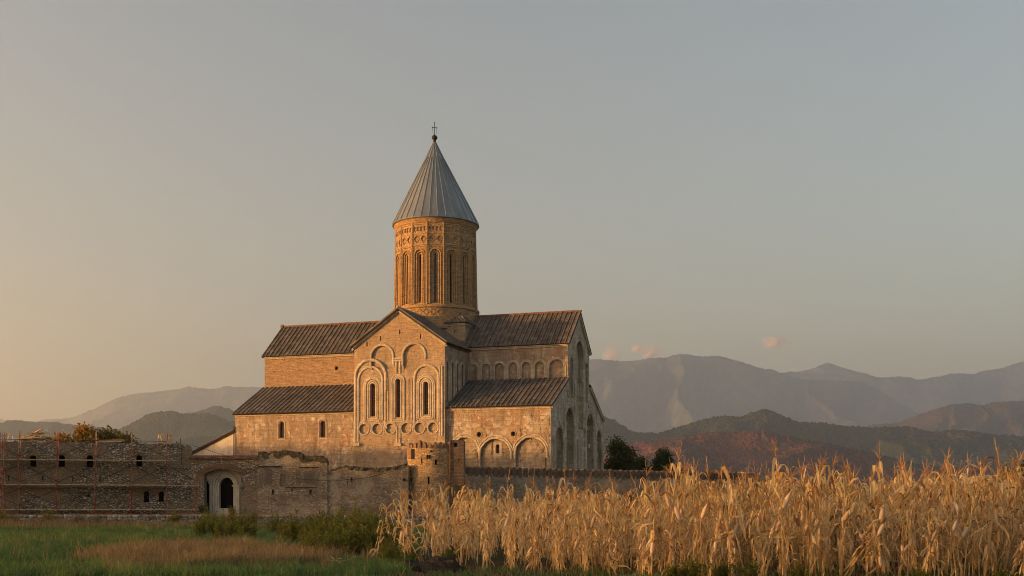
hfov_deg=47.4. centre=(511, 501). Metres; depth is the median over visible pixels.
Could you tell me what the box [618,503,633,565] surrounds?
corn plant
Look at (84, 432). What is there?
tree
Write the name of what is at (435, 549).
corn plant
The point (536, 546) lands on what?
corn plant
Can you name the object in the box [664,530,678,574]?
corn plant
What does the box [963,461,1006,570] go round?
corn plant
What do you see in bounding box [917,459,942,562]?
corn plant
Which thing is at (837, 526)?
corn plant
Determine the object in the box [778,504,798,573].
corn plant
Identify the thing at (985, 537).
corn plant
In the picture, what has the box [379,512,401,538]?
weed
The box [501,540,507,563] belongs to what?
corn plant
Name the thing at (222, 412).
hill
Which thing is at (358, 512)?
weed
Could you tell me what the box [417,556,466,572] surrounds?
earth mound
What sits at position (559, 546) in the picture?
corn plant
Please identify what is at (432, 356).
church
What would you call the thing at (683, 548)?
corn plant
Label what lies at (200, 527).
weed
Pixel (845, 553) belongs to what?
corn plant
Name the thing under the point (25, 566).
green grass
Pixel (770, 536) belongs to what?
corn plant
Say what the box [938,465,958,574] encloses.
corn plant
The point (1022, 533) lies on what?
corn plant
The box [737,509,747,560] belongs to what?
corn plant
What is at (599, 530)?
corn plant
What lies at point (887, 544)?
corn plant
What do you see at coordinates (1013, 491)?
corn plant
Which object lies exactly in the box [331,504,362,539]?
weed
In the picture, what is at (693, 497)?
corn plant
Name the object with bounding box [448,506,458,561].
corn plant
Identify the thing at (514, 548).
corn plant
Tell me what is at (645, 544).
corn plant
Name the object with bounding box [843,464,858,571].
corn plant
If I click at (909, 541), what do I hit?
corn plant
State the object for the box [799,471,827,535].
corn plant
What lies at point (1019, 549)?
corn plant
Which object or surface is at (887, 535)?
corn plant
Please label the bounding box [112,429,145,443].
tree
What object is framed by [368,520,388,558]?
corn plant
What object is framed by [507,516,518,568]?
corn plant
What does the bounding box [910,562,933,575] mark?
weed
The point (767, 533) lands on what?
corn plant
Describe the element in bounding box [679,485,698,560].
corn plant
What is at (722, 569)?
weed
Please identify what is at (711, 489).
corn plant
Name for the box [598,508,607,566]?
corn plant
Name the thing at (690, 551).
corn plant
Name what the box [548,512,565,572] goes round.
corn plant
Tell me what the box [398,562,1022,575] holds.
weedy grass
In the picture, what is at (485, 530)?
corn plant
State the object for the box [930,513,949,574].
corn plant
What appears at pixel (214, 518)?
weed
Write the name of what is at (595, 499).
corn plant
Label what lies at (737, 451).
hill
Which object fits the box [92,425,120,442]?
tree
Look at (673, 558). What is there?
corn plant
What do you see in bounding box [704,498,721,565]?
corn plant
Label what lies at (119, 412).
mountain
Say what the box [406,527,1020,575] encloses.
ground
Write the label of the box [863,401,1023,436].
hill
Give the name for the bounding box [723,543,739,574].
corn plant
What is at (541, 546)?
corn plant
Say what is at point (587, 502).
corn plant
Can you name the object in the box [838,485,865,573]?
corn plant
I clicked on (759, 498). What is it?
corn plant
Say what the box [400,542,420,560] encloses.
weed
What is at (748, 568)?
weed
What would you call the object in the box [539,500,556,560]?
corn plant
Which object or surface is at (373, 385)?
window
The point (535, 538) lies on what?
corn plant
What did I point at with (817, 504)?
corn plant
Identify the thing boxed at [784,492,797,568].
corn plant
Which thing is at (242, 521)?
weed
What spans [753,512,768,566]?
corn plant
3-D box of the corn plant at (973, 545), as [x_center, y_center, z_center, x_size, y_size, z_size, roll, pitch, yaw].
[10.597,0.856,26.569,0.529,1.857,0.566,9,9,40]
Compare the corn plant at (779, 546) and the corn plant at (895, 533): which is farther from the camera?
the corn plant at (895, 533)
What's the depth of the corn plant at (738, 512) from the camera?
29.39 m
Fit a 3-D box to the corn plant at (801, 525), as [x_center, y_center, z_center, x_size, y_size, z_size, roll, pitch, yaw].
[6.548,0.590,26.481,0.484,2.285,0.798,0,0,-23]
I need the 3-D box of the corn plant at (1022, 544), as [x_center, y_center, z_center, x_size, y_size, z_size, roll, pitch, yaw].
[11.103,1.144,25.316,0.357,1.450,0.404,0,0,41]
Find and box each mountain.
[0,386,260,428]
[589,354,918,433]
[784,361,1023,413]
[798,363,871,375]
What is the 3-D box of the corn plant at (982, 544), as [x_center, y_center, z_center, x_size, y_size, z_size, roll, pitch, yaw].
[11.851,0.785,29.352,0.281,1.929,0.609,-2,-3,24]
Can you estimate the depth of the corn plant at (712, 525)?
27.56 m
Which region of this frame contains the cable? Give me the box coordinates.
[192,445,389,480]
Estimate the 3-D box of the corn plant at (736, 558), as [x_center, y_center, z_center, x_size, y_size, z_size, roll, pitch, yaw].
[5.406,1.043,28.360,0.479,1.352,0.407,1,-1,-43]
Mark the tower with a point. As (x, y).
(440, 462)
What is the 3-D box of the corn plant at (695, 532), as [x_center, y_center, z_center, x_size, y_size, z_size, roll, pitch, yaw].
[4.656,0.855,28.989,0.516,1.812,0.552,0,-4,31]
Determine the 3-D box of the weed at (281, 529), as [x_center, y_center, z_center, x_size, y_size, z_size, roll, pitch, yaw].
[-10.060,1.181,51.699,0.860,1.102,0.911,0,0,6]
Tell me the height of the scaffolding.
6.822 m
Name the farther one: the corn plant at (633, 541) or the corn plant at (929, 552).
the corn plant at (633, 541)
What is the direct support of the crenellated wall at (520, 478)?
on the terrace
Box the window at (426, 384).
[425,382,427,414]
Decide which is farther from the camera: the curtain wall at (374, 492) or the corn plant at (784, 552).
the curtain wall at (374, 492)
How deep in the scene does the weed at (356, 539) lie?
32.26 m
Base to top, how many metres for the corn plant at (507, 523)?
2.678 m
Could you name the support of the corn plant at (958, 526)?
on the ground at (497, 559)
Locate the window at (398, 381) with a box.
[397,379,399,416]
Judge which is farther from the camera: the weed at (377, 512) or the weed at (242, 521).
the weed at (242, 521)
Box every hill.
[0,420,117,442]
[70,410,234,450]
[184,406,234,421]
[603,409,1023,469]
[604,430,1011,492]
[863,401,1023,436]
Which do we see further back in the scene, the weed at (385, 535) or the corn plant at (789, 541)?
the weed at (385, 535)
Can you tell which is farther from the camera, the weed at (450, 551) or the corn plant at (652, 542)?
the weed at (450, 551)
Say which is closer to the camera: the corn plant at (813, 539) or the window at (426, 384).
the corn plant at (813, 539)
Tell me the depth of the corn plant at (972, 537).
27.76 m
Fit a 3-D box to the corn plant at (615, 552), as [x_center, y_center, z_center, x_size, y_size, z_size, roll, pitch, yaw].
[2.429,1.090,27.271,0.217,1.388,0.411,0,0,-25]
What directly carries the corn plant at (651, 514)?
on the ground at (497, 559)
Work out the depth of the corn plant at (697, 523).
29.80 m
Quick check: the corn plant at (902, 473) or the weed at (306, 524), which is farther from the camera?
the weed at (306, 524)
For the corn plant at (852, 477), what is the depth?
28.24 m
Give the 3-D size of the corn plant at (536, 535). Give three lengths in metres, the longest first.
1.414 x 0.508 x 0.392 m
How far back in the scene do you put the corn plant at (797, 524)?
26.78 m
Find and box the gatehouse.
[189,455,258,514]
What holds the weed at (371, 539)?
on the ground at (497, 559)
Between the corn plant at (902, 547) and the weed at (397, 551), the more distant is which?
the weed at (397, 551)
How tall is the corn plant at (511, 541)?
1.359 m
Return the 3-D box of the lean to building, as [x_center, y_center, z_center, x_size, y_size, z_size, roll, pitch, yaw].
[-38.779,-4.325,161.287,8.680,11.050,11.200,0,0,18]
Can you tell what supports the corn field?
on the ground at (497, 559)
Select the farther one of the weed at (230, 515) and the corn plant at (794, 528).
the weed at (230, 515)
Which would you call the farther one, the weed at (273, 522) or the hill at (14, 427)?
the hill at (14, 427)
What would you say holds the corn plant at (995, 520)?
on the ground at (497, 559)
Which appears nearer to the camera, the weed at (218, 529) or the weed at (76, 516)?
the weed at (218, 529)
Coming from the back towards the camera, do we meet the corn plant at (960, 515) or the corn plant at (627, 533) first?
the corn plant at (627, 533)
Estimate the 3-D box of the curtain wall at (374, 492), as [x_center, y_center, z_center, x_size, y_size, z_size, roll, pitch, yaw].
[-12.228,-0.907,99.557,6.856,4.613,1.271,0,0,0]
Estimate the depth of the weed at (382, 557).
28.54 m
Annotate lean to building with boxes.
[191,430,232,455]
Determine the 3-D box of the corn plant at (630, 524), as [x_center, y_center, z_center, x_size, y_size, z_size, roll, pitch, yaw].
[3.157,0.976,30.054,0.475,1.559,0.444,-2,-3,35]
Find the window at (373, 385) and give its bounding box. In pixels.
[372,384,374,415]
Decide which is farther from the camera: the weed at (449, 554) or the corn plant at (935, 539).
the weed at (449, 554)
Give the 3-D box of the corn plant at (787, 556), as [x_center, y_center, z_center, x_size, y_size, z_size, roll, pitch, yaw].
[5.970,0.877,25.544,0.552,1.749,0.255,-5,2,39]
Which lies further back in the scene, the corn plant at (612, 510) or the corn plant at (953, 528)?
the corn plant at (612, 510)
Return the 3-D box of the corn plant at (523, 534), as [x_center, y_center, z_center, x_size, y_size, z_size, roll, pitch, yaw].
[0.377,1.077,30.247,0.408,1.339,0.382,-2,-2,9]
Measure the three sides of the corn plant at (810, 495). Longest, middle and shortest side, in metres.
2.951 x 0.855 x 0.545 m
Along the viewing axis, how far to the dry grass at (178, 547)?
29.95 m
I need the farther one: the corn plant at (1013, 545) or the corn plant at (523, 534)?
the corn plant at (523, 534)
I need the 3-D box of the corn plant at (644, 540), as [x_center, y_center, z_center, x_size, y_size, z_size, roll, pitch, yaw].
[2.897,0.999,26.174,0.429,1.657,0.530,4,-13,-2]
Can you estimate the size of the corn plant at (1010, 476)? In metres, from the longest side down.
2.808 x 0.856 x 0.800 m
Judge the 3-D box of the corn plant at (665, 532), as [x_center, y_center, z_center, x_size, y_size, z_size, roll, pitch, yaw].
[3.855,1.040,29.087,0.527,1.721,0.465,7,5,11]
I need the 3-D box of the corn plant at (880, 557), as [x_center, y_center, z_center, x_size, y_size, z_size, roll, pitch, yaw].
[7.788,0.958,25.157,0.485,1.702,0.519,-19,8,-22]
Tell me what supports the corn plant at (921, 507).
on the ground at (497, 559)
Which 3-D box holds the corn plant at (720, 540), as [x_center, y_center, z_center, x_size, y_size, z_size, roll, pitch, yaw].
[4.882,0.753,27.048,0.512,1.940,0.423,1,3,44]
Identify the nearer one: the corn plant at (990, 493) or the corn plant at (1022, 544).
the corn plant at (1022, 544)
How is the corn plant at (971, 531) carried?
on the ground at (497, 559)
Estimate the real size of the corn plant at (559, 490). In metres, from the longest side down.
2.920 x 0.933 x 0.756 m
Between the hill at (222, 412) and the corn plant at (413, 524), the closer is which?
the corn plant at (413, 524)
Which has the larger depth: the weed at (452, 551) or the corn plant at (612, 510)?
the weed at (452, 551)
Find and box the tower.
[407,439,464,514]
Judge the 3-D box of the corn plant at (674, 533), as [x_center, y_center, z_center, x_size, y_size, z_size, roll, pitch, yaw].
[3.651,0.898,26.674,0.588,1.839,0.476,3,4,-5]
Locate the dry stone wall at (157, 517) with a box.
[1,514,516,525]
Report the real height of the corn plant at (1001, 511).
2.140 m
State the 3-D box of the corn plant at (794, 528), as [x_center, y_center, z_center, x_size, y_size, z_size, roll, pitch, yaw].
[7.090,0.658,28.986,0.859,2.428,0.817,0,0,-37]
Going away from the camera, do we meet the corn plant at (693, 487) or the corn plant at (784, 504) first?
the corn plant at (784, 504)
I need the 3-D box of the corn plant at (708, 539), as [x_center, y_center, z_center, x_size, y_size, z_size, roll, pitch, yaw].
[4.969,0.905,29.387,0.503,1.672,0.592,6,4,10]
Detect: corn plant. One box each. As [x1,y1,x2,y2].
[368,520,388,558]
[379,503,395,544]
[390,479,412,544]
[390,488,411,550]
[391,497,426,561]
[396,490,407,556]
[401,486,426,549]
[421,477,444,556]
[428,515,445,555]
[432,475,452,554]
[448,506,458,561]
[456,523,467,564]
[474,500,495,568]
[478,522,490,565]
[497,469,516,564]
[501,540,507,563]
[503,520,520,566]
[506,505,519,562]
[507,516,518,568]
[508,513,520,567]
[519,520,530,566]
[525,523,537,571]
[526,526,541,565]
[528,513,547,569]
[528,522,543,566]
[529,519,541,570]
[530,518,544,558]
[538,508,556,568]
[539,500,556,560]
[543,514,555,564]
[546,480,573,569]
[546,494,564,557]
[547,462,577,566]
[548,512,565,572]
[550,515,565,570]
[551,526,564,569]
[559,504,575,569]
[567,510,579,565]
[567,528,581,560]
[569,484,594,569]
[571,472,607,572]
[572,499,585,565]
[573,511,581,558]
[576,524,594,573]
[577,527,594,570]
[579,509,603,564]
[580,498,630,575]
[584,479,602,564]
[594,510,604,563]
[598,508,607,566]
[599,503,620,569]
[599,507,618,575]
[600,512,611,569]
[601,476,622,557]
[608,502,620,572]
[608,512,621,572]
[610,522,621,569]
[617,487,640,564]
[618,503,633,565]
[618,532,629,571]
[620,509,633,565]
[623,461,659,573]
[624,509,636,566]
[625,474,658,574]
[626,481,660,574]
[627,508,638,565]
[631,510,652,574]
[634,510,649,574]
[637,476,666,574]
[645,495,662,563]
[650,517,660,562]
[654,527,662,569]
[656,458,699,559]
[657,507,676,565]
[659,443,690,571]
[659,501,684,572]
[659,510,676,564]
[662,506,680,568]
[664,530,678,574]
[665,526,682,567]
[667,530,680,565]
[676,458,692,564]
[676,505,697,567]
[678,515,696,566]
[678,525,691,565]
[679,458,718,564]
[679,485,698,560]
[682,458,708,559]
[685,459,722,574]
[685,503,698,565]
[686,502,706,561]
[687,504,708,562]
[687,506,709,563]
[688,511,703,575]
[699,507,715,561]
[701,456,739,564]
[704,481,730,562]
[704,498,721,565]
[705,501,721,568]
[706,456,746,575]
[707,502,727,568]
[707,519,737,565]
[708,500,724,575]
[710,478,724,559]
[711,498,728,568]
[713,474,742,574]
[715,478,741,563]
[723,518,744,566]
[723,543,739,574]
[726,491,747,563]
[733,513,747,569]
[737,464,766,563]
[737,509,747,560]
[741,478,766,563]
[742,498,759,563]
[745,480,775,574]
[749,500,761,571]
[750,462,781,566]
[750,472,789,575]
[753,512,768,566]
[754,496,775,566]
[756,498,772,568]
[759,440,807,575]
[761,483,774,564]
[768,496,784,566]
[769,495,783,572]
[772,503,797,575]
[775,510,787,571]
[776,482,797,569]
[777,527,791,575]
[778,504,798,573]
[782,483,812,569]
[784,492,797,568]
[785,480,814,567]
[789,456,816,570]
[790,479,817,568]
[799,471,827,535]
[799,499,824,575]
[800,469,817,562]
[800,492,824,575]
[807,480,830,568]
[812,450,829,567]
[812,494,827,562]
[812,501,837,570]
[813,487,833,575]
[815,510,836,575]
[816,484,843,563]
[819,490,831,555]
[826,454,862,575]
[827,452,852,554]
[828,471,860,565]
[829,459,868,568]
[829,498,853,570]
[832,515,841,565]
[833,465,865,562]
[835,475,874,565]
[836,499,859,564]
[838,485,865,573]
[840,463,929,575]
[842,489,876,573]
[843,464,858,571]
[848,485,873,574]
[849,510,865,569]
[855,505,880,572]
[860,492,887,575]
[861,460,900,574]
[865,442,904,573]
[865,509,893,575]
[866,479,882,553]
[872,518,888,571]
[879,480,906,571]
[885,510,895,568]
[886,505,896,563]
[887,500,902,568]
[888,506,909,564]
[888,516,912,575]
[889,477,909,561]
[894,454,926,569]
[897,460,927,562]
[898,499,923,573]
[899,510,913,575]
[900,470,923,569]
[900,492,921,572]
[904,499,922,573]
[912,459,941,566]
[912,489,937,566]
[912,503,931,569]
[912,516,925,563]
[914,496,944,573]
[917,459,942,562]
[917,488,933,570]
[917,491,946,569]
[919,497,948,575]
[925,477,940,562]
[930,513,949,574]
[931,470,954,564]
[933,474,966,573]
[934,521,955,565]
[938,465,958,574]
[938,482,971,575]
[938,509,955,571]
[939,457,961,575]
[940,445,960,556]
[945,463,964,554]
[954,469,992,569]
[954,471,990,575]
[956,487,987,575]
[958,491,969,569]
[958,517,970,565]
[960,506,984,570]
[962,456,1001,568]
[962,477,981,525]
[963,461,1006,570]
[966,506,989,575]
[969,483,985,575]
[973,439,1012,575]
[978,488,999,567]
[978,503,984,562]
[979,518,996,572]
[980,468,1013,551]
[980,483,1001,555]
[983,493,1009,567]
[983,496,996,556]
[987,537,1023,569]
[989,450,1023,565]
[990,464,1011,567]
[996,470,1019,568]
[997,472,1023,570]
[998,497,1008,564]
[999,502,1014,573]
[1000,465,1022,566]
[1005,447,1023,561]
[1009,536,1023,575]
[1011,509,1023,573]
[1017,522,1023,575]
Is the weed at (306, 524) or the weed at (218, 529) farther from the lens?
the weed at (218, 529)
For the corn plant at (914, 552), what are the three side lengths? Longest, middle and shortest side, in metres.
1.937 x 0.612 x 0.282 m
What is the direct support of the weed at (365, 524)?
on the ground at (497, 559)
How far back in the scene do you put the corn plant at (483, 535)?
29.94 m
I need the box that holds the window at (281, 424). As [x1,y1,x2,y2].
[280,422,283,437]
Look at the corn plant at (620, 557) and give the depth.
26.85 m
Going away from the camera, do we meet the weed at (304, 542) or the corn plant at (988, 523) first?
the corn plant at (988, 523)
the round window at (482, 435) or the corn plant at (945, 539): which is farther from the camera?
the round window at (482, 435)
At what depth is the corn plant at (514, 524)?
30.43 m
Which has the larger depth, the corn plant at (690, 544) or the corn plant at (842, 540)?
the corn plant at (690, 544)
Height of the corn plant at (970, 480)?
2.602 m
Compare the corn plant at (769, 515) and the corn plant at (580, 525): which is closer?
the corn plant at (769, 515)
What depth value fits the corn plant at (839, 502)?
31.12 m
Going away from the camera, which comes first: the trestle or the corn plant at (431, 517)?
the corn plant at (431, 517)
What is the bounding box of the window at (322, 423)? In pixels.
[321,421,324,436]
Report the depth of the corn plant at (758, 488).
29.74 m
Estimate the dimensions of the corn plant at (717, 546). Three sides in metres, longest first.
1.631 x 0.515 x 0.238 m
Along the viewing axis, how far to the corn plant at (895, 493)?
31.16 m
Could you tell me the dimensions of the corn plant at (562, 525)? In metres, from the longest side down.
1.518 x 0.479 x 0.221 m
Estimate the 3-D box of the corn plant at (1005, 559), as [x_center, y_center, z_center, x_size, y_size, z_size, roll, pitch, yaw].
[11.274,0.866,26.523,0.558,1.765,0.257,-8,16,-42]
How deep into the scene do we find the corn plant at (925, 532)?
25.69 m
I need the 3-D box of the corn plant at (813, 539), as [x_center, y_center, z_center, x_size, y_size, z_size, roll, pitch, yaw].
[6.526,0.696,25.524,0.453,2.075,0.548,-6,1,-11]
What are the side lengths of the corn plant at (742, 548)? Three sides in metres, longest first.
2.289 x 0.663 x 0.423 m
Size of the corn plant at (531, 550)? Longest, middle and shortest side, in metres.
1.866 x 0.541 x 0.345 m
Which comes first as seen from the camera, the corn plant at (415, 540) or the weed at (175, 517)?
the corn plant at (415, 540)
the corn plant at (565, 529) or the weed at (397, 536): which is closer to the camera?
the corn plant at (565, 529)
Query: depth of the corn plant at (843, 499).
30.45 m
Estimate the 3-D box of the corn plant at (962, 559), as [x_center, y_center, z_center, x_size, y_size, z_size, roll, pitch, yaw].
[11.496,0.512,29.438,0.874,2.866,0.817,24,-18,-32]
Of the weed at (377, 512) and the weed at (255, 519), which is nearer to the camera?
the weed at (377, 512)
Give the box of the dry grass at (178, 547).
[0,515,1023,575]
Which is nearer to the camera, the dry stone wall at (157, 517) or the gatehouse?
the dry stone wall at (157, 517)
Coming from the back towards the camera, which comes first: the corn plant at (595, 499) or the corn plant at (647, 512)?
the corn plant at (595, 499)
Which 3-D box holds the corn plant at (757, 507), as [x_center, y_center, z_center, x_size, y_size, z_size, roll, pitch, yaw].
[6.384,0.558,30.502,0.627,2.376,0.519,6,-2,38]
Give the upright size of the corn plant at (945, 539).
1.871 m
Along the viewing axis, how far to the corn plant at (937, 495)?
28.06 m
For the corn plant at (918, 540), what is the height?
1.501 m
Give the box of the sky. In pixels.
[0,0,1023,421]
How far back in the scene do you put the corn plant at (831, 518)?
26.92 m
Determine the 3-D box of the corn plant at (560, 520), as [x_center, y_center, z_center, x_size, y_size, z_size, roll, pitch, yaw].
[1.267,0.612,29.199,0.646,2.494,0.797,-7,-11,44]
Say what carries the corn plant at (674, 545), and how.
on the ground at (497, 559)
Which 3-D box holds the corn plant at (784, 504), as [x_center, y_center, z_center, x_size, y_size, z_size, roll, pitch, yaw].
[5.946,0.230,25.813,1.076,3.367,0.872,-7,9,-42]
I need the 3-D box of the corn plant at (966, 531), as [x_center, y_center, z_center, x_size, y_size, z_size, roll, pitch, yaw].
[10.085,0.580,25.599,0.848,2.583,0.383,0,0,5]
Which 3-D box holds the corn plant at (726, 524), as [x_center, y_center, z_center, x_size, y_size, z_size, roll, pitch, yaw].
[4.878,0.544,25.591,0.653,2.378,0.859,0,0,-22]
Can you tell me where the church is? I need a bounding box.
[232,122,604,470]
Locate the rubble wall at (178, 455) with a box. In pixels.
[0,438,191,514]
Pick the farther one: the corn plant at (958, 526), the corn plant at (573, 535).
the corn plant at (573, 535)
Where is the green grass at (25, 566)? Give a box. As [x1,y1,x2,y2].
[0,521,430,575]
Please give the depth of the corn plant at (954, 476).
29.99 m
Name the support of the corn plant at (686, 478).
on the ground at (497, 559)
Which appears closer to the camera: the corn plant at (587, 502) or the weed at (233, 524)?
the corn plant at (587, 502)
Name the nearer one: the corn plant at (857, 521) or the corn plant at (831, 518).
the corn plant at (831, 518)
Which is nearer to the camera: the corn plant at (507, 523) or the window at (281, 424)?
the corn plant at (507, 523)
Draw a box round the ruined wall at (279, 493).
[257,450,328,514]
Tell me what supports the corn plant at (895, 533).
on the ground at (497, 559)
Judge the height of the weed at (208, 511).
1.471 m
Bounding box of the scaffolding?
[0,431,198,514]
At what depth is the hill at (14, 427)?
6441.69 m
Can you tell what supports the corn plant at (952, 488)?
on the ground at (497, 559)
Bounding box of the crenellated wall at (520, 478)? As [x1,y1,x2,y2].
[465,466,787,512]
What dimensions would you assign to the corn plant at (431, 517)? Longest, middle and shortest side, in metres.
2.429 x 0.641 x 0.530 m
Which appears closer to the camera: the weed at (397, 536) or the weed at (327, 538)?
the weed at (327, 538)
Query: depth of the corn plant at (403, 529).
30.50 m
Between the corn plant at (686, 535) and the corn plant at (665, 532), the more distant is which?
the corn plant at (665, 532)
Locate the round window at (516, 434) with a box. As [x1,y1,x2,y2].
[506,426,520,441]
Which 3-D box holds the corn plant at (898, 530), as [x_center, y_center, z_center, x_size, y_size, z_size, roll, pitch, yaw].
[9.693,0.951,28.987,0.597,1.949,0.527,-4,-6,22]
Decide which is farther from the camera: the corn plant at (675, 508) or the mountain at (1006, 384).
the mountain at (1006, 384)
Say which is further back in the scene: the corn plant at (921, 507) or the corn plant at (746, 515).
the corn plant at (746, 515)
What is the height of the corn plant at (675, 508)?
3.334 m
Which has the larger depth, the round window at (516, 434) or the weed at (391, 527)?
the round window at (516, 434)
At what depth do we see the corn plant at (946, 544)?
27.31 m
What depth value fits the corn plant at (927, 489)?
27.94 m
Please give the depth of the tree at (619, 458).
167.21 m
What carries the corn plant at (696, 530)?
on the ground at (497, 559)
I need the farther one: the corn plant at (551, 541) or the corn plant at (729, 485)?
the corn plant at (551, 541)
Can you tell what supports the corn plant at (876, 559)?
on the ground at (497, 559)
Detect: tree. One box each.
[50,430,74,442]
[71,421,101,442]
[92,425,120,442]
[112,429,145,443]
[604,434,640,470]
[629,455,650,470]
[647,446,684,470]
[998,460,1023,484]
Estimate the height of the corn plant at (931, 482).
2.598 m
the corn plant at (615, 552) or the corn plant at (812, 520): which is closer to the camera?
the corn plant at (812, 520)
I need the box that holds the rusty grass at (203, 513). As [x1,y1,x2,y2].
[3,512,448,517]
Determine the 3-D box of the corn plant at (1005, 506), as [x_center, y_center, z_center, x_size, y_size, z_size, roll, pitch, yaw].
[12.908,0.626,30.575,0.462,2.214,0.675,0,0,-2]
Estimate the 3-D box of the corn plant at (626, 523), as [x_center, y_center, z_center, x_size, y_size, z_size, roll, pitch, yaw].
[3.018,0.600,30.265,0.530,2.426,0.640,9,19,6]
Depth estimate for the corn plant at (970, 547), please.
28.55 m
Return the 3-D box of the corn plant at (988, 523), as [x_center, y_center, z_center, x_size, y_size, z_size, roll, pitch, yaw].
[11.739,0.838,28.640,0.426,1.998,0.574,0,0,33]
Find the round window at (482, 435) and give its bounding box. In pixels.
[472,427,486,441]
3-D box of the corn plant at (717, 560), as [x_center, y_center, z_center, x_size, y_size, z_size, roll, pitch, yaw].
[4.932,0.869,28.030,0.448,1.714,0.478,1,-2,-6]
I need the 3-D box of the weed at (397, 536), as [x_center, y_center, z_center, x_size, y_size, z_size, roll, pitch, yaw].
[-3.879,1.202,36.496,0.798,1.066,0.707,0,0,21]
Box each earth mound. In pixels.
[392,559,419,572]
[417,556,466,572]
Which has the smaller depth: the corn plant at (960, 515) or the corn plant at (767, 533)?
the corn plant at (960, 515)
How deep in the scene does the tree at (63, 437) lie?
133.70 m
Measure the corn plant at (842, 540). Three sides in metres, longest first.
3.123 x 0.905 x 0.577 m
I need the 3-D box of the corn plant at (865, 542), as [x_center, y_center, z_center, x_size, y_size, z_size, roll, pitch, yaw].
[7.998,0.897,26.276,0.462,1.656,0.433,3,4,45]
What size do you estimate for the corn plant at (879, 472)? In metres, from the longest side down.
3.319 x 0.962 x 0.613 m
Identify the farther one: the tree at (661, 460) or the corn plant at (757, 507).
the tree at (661, 460)
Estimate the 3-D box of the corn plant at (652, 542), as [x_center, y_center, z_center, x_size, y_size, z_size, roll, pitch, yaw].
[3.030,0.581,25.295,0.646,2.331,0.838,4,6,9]
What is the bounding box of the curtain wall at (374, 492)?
[328,464,408,514]
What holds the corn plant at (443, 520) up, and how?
on the ground at (497, 559)
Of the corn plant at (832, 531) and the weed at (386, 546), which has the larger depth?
the weed at (386, 546)
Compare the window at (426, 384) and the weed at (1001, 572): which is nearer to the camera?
the weed at (1001, 572)
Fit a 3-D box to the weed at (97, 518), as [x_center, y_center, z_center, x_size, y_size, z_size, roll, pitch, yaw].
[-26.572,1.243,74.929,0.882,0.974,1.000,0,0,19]
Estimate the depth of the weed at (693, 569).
24.63 m
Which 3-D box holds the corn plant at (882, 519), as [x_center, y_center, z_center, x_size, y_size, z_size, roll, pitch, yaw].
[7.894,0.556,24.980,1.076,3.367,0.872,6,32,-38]
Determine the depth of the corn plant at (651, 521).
30.55 m
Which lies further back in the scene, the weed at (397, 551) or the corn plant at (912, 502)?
the weed at (397, 551)
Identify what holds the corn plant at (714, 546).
on the ground at (497, 559)
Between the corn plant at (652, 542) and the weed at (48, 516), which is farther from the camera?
the weed at (48, 516)
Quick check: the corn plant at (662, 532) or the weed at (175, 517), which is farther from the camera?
the weed at (175, 517)
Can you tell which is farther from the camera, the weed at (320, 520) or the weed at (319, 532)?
the weed at (320, 520)
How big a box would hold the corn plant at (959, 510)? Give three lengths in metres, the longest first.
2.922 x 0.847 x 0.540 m
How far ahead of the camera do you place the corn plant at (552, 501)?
29.80 m
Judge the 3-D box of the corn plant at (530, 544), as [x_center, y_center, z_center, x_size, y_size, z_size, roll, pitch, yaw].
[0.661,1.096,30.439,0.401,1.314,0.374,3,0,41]
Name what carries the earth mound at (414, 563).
on the ground at (497, 559)
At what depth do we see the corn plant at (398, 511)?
36.94 m
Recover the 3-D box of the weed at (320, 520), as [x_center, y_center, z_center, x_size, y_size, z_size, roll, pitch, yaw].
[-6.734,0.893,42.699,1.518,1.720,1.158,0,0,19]
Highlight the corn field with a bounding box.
[415,452,1023,564]
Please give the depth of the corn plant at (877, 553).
27.73 m
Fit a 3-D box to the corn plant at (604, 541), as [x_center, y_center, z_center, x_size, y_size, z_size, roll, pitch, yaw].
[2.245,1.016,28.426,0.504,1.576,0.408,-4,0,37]
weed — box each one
[0,510,8,521]
[1,511,21,521]
[3,515,18,523]
[37,513,52,523]
[42,509,61,520]
[67,511,86,521]
[89,515,105,523]
[165,509,180,522]
[193,508,213,535]
[198,503,208,513]
[199,507,215,524]
[203,511,217,524]
[207,509,231,535]
[213,516,232,537]
[220,508,237,522]
[222,516,241,536]
[233,510,258,538]
[236,507,255,528]
[247,512,259,522]
[264,510,283,533]
[275,519,287,536]
[281,508,311,542]
[298,522,325,552]
[302,513,326,538]
[304,510,334,541]
[306,503,343,538]
[308,531,341,553]
[320,511,344,534]
[323,516,344,541]
[326,497,380,556]
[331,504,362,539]
[340,507,371,523]
[343,508,378,535]
[361,506,385,527]
[364,521,392,555]
[366,537,393,556]
[370,516,398,549]
[370,549,392,561]
[376,536,409,561]
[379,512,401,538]
[379,518,401,541]
[379,523,400,544]
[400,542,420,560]
[439,548,458,559]
[442,544,464,560]
[447,544,462,562]
[664,557,688,575]
[682,553,712,575]
[710,557,736,575]
[733,555,760,575]
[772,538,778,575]
[789,559,813,575]
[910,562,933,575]
[990,561,1012,575]
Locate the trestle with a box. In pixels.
[156,434,172,443]
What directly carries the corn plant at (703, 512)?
on the ground at (497, 559)
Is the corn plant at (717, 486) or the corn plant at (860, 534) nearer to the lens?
the corn plant at (860, 534)
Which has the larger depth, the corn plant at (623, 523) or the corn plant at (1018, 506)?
the corn plant at (623, 523)
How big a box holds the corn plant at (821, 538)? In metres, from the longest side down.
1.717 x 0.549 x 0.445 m
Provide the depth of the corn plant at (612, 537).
28.07 m

